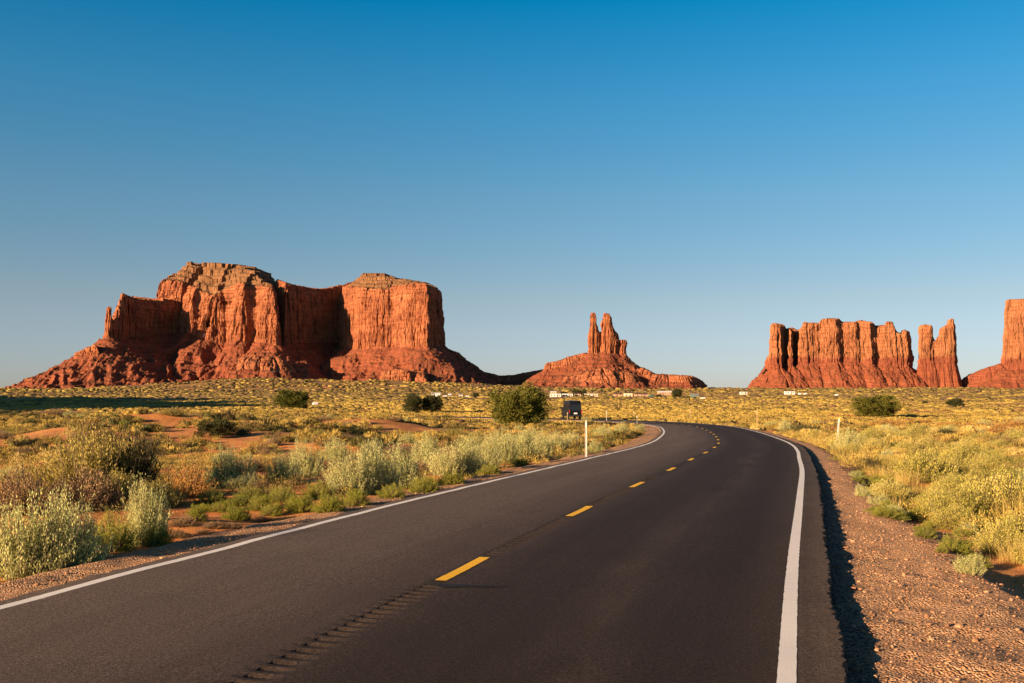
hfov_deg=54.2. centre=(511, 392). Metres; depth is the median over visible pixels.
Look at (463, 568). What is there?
line
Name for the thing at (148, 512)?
sagebrush
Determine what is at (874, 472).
grass tuft
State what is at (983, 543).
rabbitbrush
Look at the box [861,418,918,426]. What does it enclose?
rust bush
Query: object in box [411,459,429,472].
field shrub
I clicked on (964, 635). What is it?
ground
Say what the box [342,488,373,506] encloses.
desert bush
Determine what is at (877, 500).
verge herb
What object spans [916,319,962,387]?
rock pillar
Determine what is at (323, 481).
field shrub
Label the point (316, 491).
desert bush
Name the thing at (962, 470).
field shrub
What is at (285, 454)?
field shrub
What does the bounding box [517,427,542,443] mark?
sagebrush
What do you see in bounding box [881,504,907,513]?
verge herb
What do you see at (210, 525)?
desert bush
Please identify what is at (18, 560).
sagebrush
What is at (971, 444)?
rabbitbrush
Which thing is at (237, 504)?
desert bush
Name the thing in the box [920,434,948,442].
rust bush
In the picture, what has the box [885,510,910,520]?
verge herb
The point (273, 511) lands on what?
desert bush
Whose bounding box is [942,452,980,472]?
rabbitbrush
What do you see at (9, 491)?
desert bush
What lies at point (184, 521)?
desert bush
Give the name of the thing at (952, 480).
rabbitbrush
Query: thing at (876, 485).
rabbitbrush
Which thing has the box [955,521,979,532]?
verge herb
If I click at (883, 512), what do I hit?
verge herb
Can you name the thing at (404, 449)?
field shrub
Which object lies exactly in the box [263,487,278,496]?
field shrub
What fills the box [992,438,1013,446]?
rabbitbrush
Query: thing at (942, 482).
rabbitbrush
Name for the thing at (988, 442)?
rabbitbrush
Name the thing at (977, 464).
rabbitbrush
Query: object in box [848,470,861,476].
verge herb
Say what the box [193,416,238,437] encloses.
desert bush
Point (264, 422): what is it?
field shrub
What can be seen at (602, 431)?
sagebrush
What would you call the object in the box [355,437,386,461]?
sagebrush
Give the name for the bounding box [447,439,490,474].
sagebrush
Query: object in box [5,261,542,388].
sandstone butte
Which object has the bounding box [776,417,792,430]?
verge bush
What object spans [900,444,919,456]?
field shrub
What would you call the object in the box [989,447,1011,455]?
rabbitbrush
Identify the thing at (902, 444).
rabbitbrush
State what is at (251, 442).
grass tuft
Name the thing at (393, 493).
desert bush
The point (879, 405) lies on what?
juniper tree
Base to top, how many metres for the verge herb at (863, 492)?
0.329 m
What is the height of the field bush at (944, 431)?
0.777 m
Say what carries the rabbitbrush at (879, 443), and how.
on the ground at (964, 635)
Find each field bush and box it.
[856,455,885,469]
[863,473,897,486]
[932,427,957,433]
[983,434,1017,443]
[1002,456,1023,464]
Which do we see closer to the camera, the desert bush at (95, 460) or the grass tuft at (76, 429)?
the desert bush at (95, 460)
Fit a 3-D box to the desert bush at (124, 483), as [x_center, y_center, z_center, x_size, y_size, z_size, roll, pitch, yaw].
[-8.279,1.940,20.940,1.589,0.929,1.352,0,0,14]
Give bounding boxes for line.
[0,421,664,608]
[435,422,719,580]
[463,416,804,682]
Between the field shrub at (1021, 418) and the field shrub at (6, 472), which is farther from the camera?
the field shrub at (1021, 418)
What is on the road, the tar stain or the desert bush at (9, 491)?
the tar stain
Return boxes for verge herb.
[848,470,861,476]
[852,475,864,483]
[854,483,872,496]
[862,474,870,479]
[862,505,884,511]
[866,492,888,504]
[868,504,904,517]
[876,499,893,505]
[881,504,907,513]
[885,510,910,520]
[903,510,922,521]
[908,506,933,518]
[911,526,936,538]
[913,525,922,530]
[919,518,945,529]
[935,545,947,552]
[950,527,975,536]
[951,550,986,576]
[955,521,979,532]
[963,553,995,568]
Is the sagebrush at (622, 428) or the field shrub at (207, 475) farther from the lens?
the sagebrush at (622, 428)
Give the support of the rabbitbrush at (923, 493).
on the ground at (964, 635)
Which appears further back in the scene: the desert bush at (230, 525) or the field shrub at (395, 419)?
the field shrub at (395, 419)
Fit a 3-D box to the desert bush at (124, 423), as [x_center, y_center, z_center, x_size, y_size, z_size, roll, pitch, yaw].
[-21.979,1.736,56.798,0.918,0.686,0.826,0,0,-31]
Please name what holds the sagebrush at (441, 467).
on the ground at (964, 635)
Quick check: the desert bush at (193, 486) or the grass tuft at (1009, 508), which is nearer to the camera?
the grass tuft at (1009, 508)
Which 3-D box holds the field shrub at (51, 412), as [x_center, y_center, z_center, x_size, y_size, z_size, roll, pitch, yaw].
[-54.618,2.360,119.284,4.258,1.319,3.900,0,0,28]
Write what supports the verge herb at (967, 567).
on the ground at (964, 635)
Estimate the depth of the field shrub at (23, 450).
42.04 m
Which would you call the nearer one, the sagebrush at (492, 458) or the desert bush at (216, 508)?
the desert bush at (216, 508)
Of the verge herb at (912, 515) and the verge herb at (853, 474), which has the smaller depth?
the verge herb at (912, 515)
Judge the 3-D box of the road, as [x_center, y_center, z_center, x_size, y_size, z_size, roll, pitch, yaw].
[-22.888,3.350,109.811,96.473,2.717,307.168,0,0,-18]
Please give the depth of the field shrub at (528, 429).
71.93 m
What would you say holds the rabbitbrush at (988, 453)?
on the ground at (964, 635)
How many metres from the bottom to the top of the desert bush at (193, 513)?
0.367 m
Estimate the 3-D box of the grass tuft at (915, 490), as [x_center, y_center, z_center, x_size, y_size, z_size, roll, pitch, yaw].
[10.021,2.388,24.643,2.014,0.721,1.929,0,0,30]
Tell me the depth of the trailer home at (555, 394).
758.50 m
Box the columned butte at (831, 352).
[747,318,927,387]
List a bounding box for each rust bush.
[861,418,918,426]
[900,417,934,423]
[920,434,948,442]
[933,421,961,425]
[960,421,997,426]
[971,422,1023,433]
[996,418,1023,426]
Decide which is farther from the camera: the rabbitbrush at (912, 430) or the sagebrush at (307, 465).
the rabbitbrush at (912, 430)
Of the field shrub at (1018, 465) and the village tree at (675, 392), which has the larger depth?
the village tree at (675, 392)
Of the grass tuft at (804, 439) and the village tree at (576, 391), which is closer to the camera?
the grass tuft at (804, 439)
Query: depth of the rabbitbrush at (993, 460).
36.32 m
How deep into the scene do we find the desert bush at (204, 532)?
16.36 m
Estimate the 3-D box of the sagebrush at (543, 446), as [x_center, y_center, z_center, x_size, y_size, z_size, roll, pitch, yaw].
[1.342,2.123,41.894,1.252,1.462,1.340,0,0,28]
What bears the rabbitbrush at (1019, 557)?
on the ground at (964, 635)
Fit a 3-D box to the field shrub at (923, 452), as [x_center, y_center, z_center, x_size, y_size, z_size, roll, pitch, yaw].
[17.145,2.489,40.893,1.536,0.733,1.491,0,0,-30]
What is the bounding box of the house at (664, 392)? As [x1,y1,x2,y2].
[657,391,671,394]
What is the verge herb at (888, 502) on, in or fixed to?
on the ground at (964, 635)
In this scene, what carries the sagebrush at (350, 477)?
on the ground at (964, 635)
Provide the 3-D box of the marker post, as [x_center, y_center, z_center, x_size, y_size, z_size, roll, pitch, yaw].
[2.856,1.856,38.600,0.070,1.609,0.060,0,0,0]
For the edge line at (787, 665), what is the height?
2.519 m
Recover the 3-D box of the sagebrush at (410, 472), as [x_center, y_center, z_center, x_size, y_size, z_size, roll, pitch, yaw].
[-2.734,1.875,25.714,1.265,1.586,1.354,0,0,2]
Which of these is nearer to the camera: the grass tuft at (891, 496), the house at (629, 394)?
the grass tuft at (891, 496)
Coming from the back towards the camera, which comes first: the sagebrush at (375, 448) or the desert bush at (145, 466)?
the sagebrush at (375, 448)
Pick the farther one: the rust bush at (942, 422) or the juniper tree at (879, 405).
the juniper tree at (879, 405)
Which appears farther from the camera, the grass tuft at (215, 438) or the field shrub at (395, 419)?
the field shrub at (395, 419)
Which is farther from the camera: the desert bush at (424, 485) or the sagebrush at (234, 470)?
the sagebrush at (234, 470)
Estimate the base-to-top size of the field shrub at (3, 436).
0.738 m
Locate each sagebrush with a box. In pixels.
[0,487,119,581]
[40,482,115,566]
[121,467,171,546]
[204,442,258,487]
[263,451,308,484]
[284,436,325,478]
[315,432,352,462]
[321,442,378,494]
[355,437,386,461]
[355,439,404,493]
[386,435,430,488]
[411,436,442,465]
[420,430,445,453]
[426,438,465,476]
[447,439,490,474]
[452,431,482,454]
[462,432,502,467]
[481,429,511,444]
[489,432,522,462]
[509,431,541,458]
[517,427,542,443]
[532,427,558,455]
[545,430,570,450]
[561,428,580,444]
[587,439,603,452]
[589,423,612,437]
[614,421,631,431]
[634,423,647,430]
[828,427,870,448]
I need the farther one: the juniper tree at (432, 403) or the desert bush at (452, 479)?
the juniper tree at (432, 403)
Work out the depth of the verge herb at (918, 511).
18.14 m
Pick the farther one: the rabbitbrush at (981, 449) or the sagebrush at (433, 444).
the rabbitbrush at (981, 449)
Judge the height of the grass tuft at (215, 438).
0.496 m
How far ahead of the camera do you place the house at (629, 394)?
767.00 m
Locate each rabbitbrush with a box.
[821,432,850,448]
[838,442,866,455]
[856,437,892,449]
[858,426,895,441]
[864,479,915,498]
[868,476,915,503]
[875,455,897,465]
[879,446,971,482]
[882,430,903,436]
[887,438,920,452]
[891,431,914,439]
[899,422,936,439]
[909,488,933,506]
[911,434,948,448]
[912,488,953,509]
[917,479,995,518]
[923,503,991,530]
[925,474,964,489]
[927,473,987,492]
[929,442,988,461]
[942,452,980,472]
[943,442,979,454]
[954,438,986,451]
[956,465,1023,517]
[958,437,973,442]
[960,467,999,481]
[967,452,988,462]
[969,433,986,439]
[969,459,988,471]
[969,522,1023,555]
[972,508,1023,548]
[975,446,997,453]
[977,447,1006,457]
[977,453,1011,467]
[982,441,995,447]
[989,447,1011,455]
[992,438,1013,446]
[1002,429,1023,441]
[1003,427,1023,434]
[1004,538,1023,565]
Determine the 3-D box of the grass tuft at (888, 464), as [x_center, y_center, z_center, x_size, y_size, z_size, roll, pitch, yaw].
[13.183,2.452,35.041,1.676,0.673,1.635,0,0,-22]
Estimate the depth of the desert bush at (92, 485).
20.02 m
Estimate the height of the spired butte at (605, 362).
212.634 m
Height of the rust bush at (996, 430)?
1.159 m
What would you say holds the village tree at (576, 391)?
on the ground at (964, 635)
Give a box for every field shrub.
[0,429,15,439]
[0,463,31,483]
[8,445,36,453]
[26,412,39,415]
[39,408,66,414]
[66,432,87,440]
[76,409,92,414]
[91,427,119,437]
[135,480,168,494]
[159,406,184,415]
[201,469,213,483]
[211,450,236,463]
[222,470,262,488]
[235,454,273,471]
[240,453,253,458]
[250,479,277,489]
[258,418,279,423]
[259,447,276,455]
[260,435,284,445]
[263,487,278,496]
[271,452,300,463]
[312,417,324,423]
[313,428,327,435]
[314,471,332,483]
[316,459,341,469]
[318,415,332,420]
[364,434,389,448]
[382,443,411,455]
[388,416,400,420]
[397,432,417,443]
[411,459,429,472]
[440,427,467,435]
[506,431,520,440]
[513,425,525,429]
[524,427,535,434]
[876,449,894,456]
[880,424,900,430]
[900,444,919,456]
[913,446,948,457]
[940,424,958,429]
[940,462,973,476]
[975,418,993,425]
[989,466,1023,479]
[994,459,1023,475]
[1014,415,1023,423]
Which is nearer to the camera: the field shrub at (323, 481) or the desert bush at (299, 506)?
the desert bush at (299, 506)
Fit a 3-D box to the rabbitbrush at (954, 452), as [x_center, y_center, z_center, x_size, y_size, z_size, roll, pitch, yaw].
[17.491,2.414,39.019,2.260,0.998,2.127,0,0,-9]
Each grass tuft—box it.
[59,423,88,433]
[211,435,221,440]
[245,439,260,444]
[791,432,820,442]
[806,434,826,443]
[817,440,867,453]
[844,450,873,458]
[864,463,885,476]
[869,486,909,504]
[873,457,908,478]
[882,458,898,468]
[883,465,929,484]
[895,478,946,495]
[904,481,923,495]
[960,486,1023,523]
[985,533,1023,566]
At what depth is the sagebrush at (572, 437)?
53.98 m
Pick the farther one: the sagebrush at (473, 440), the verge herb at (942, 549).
the sagebrush at (473, 440)
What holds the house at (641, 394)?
on the ground at (964, 635)
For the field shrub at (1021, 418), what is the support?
on the ground at (964, 635)
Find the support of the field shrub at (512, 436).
on the ground at (964, 635)
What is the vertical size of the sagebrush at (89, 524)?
1.285 m
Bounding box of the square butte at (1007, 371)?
[961,299,1023,388]
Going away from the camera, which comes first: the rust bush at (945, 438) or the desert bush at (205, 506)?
the desert bush at (205, 506)
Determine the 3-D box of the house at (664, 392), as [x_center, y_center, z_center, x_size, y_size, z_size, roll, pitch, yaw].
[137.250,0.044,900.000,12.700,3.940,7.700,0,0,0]
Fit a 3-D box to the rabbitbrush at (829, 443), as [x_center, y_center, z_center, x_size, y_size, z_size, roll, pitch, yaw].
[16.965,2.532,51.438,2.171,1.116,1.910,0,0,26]
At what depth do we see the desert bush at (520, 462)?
34.76 m
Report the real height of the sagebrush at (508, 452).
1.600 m
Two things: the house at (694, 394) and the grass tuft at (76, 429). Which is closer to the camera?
the grass tuft at (76, 429)
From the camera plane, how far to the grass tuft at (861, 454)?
39.47 m
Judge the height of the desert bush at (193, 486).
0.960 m
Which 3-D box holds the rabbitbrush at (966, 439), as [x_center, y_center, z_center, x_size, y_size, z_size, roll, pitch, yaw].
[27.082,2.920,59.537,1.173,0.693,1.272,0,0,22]
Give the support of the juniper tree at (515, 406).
on the ground at (964, 635)
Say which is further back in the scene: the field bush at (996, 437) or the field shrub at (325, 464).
the field bush at (996, 437)
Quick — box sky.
[0,0,1023,387]
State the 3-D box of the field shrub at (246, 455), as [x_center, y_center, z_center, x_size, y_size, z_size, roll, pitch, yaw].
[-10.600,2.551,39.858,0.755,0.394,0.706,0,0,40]
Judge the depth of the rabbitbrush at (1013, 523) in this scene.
14.52 m
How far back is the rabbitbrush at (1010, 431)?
69.08 m
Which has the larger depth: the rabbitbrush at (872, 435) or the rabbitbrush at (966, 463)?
the rabbitbrush at (872, 435)
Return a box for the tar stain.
[437,584,511,586]
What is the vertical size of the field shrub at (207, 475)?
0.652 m
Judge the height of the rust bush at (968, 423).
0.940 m
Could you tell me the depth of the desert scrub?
202.23 m
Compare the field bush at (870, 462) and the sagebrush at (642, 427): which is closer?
the field bush at (870, 462)
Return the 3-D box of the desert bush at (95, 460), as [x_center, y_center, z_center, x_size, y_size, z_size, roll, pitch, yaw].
[-10.428,1.478,23.971,2.960,2.105,3.050,0,0,-32]
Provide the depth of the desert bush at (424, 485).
22.18 m
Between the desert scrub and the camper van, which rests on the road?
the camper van
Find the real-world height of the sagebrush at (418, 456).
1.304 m
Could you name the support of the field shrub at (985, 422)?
on the ground at (964, 635)
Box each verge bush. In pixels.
[764,420,777,425]
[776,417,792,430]
[790,423,810,430]
[804,424,822,429]
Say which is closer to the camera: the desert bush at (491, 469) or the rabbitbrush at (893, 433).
the desert bush at (491, 469)
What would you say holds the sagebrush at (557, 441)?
on the ground at (964, 635)
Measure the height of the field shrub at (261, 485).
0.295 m
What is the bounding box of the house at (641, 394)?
[634,393,647,396]
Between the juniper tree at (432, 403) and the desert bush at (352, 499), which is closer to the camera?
the desert bush at (352, 499)
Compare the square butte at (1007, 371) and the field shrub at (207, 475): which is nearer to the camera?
the field shrub at (207, 475)
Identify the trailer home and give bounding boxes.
[550,393,560,396]
[562,393,572,396]
[784,391,794,394]
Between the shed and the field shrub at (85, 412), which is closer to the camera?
the field shrub at (85, 412)
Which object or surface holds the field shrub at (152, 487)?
on the ground at (964, 635)
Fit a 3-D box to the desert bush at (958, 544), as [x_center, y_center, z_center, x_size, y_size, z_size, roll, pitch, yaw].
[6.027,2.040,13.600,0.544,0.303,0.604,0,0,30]
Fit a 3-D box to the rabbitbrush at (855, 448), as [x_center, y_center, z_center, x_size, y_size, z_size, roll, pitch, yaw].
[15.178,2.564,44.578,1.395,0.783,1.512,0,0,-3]
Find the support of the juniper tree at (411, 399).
on the ground at (964, 635)
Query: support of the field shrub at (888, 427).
on the ground at (964, 635)
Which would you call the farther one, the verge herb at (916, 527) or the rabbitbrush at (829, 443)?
the rabbitbrush at (829, 443)
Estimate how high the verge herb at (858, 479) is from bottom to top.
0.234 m
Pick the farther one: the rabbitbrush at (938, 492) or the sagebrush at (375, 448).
the sagebrush at (375, 448)
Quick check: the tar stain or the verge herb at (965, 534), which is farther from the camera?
the verge herb at (965, 534)
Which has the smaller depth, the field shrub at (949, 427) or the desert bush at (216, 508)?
the desert bush at (216, 508)
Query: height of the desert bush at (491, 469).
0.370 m
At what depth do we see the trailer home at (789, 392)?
828.62 m
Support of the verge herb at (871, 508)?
on the ground at (964, 635)
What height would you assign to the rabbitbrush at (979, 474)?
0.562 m
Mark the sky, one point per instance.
(701, 176)
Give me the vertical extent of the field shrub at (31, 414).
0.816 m
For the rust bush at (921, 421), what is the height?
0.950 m
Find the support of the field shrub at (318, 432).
on the ground at (964, 635)
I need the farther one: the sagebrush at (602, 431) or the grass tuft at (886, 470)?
the sagebrush at (602, 431)
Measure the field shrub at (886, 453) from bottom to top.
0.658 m
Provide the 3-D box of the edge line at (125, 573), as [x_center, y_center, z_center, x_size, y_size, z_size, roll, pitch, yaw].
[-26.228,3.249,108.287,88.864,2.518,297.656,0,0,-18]
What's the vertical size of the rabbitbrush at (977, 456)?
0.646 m
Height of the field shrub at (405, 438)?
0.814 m
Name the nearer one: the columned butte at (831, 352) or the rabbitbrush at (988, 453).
the rabbitbrush at (988, 453)
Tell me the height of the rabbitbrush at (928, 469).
1.203 m
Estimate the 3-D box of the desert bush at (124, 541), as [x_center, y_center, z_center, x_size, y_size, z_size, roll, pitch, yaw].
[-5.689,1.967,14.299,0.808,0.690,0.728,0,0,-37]
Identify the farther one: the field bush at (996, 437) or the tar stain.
the field bush at (996, 437)
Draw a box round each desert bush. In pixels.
[0,462,77,515]
[7,415,146,490]
[40,466,129,511]
[87,465,153,505]
[94,507,144,552]
[100,424,171,488]
[119,418,130,426]
[137,473,191,507]
[141,523,175,546]
[161,458,218,497]
[168,513,200,527]
[168,527,192,538]
[185,503,209,521]
[190,486,228,504]
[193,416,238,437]
[196,503,213,512]
[196,528,213,533]
[202,520,226,528]
[206,499,234,512]
[219,503,251,520]
[223,522,243,528]
[227,493,252,506]
[231,487,264,500]
[246,492,276,511]
[249,514,275,522]
[259,502,284,516]
[265,485,296,503]
[283,493,315,513]
[298,478,334,498]
[312,491,347,512]
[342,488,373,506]
[375,483,406,497]
[407,475,442,492]
[437,469,465,484]
[475,463,502,474]
[508,457,530,466]
[937,532,977,555]
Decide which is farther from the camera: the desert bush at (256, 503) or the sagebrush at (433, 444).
the sagebrush at (433, 444)
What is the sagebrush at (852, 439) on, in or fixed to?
on the ground at (964, 635)
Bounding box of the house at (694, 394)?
[690,393,698,396]
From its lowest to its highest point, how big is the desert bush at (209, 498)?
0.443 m
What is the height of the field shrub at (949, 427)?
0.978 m
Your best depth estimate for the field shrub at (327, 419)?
87.73 m
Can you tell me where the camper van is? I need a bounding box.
[561,400,581,418]
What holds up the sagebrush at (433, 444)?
on the ground at (964, 635)
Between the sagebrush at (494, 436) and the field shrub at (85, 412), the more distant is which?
the field shrub at (85, 412)
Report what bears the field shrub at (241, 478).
on the ground at (964, 635)
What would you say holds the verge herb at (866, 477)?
on the ground at (964, 635)
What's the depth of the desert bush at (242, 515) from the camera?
18.51 m
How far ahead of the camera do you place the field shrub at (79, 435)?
47.20 m
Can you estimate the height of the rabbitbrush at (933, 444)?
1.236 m
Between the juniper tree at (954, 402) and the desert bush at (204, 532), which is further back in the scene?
the juniper tree at (954, 402)
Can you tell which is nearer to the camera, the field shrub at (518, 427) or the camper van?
the field shrub at (518, 427)
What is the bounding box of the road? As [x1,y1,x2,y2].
[0,412,847,682]
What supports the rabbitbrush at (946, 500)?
on the ground at (964, 635)
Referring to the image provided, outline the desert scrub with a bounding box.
[0,377,1023,545]
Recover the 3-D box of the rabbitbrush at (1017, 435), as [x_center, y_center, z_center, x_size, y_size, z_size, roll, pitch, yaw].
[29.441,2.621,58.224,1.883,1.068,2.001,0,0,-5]
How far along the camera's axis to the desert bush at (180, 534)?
15.94 m
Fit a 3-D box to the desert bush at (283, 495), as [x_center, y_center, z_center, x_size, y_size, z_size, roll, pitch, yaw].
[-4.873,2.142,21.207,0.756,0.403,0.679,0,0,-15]
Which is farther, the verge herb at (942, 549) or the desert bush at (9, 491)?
the desert bush at (9, 491)
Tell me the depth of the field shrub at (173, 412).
63.75 m
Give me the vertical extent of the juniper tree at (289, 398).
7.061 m
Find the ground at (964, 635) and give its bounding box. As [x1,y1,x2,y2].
[0,379,1023,682]
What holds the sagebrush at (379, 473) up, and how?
on the ground at (964, 635)
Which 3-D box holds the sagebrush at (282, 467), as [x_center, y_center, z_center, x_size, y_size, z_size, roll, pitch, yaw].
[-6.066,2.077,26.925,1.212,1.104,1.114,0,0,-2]
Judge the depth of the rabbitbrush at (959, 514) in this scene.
16.86 m
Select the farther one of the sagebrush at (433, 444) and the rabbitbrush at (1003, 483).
the sagebrush at (433, 444)
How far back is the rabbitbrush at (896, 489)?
22.35 m
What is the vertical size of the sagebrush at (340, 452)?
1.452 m
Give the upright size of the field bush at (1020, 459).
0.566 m
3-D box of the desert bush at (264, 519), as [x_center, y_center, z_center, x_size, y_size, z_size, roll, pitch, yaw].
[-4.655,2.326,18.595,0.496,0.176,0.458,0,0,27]
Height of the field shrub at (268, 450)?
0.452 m
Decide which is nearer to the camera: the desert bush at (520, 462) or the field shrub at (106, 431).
the desert bush at (520, 462)
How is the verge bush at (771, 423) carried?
on the ground at (964, 635)
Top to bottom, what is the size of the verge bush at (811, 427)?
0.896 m
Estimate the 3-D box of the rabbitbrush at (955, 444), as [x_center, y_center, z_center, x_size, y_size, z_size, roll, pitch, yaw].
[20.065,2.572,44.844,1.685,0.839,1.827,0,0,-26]
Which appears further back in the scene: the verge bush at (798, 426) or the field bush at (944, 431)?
the verge bush at (798, 426)
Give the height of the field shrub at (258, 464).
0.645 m
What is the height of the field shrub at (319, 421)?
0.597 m
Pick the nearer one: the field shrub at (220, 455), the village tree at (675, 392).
the field shrub at (220, 455)
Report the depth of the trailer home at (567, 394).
763.50 m
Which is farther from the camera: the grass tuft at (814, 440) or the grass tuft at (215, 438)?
the grass tuft at (814, 440)
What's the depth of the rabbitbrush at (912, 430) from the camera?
64.90 m
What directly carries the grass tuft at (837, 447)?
on the ground at (964, 635)
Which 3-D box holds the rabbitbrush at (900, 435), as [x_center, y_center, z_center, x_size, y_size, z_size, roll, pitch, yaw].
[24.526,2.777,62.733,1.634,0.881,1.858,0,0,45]
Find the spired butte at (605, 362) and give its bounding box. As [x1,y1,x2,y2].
[520,313,706,388]
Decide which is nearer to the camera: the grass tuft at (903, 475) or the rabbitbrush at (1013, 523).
the rabbitbrush at (1013, 523)
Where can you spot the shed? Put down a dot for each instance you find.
(617, 394)
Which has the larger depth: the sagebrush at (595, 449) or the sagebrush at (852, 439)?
the sagebrush at (852, 439)
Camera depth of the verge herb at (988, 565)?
12.81 m
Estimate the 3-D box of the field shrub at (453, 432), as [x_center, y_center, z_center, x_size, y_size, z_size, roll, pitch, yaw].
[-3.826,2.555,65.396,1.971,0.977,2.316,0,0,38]
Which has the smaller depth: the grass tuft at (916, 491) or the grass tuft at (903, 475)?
the grass tuft at (916, 491)
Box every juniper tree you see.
[270,388,313,407]
[403,392,423,412]
[421,393,443,412]
[484,381,552,424]
[848,393,905,417]
[945,398,964,406]
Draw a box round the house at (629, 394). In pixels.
[623,392,632,396]
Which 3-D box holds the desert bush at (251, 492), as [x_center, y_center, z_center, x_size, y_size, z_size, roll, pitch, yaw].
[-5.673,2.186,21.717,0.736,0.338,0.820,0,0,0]
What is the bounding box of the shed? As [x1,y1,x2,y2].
[613,393,622,395]
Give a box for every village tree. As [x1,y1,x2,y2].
[572,389,581,395]
[670,388,682,396]
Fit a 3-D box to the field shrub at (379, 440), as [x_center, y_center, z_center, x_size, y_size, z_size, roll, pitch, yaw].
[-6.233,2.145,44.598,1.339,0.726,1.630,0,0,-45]
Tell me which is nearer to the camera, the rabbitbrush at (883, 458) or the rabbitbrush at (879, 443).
the rabbitbrush at (883, 458)
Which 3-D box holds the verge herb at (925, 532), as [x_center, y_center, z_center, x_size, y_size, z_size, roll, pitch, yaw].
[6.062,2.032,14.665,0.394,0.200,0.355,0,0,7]
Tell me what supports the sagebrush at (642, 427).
on the ground at (964, 635)
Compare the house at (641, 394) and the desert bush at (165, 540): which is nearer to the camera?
the desert bush at (165, 540)
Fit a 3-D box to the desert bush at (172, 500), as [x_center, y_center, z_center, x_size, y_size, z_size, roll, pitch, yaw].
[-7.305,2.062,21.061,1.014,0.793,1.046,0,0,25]
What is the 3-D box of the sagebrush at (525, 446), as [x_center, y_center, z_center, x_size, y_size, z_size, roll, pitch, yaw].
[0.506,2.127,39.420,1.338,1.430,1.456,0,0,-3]
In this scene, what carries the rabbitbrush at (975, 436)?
on the ground at (964, 635)
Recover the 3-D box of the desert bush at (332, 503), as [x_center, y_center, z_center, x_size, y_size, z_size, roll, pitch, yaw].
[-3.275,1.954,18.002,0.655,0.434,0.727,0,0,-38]
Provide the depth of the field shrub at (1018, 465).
29.13 m
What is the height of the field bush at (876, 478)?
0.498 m
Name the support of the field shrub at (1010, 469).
on the ground at (964, 635)
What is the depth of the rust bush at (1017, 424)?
95.84 m
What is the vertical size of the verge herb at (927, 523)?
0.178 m
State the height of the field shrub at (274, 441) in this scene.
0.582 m

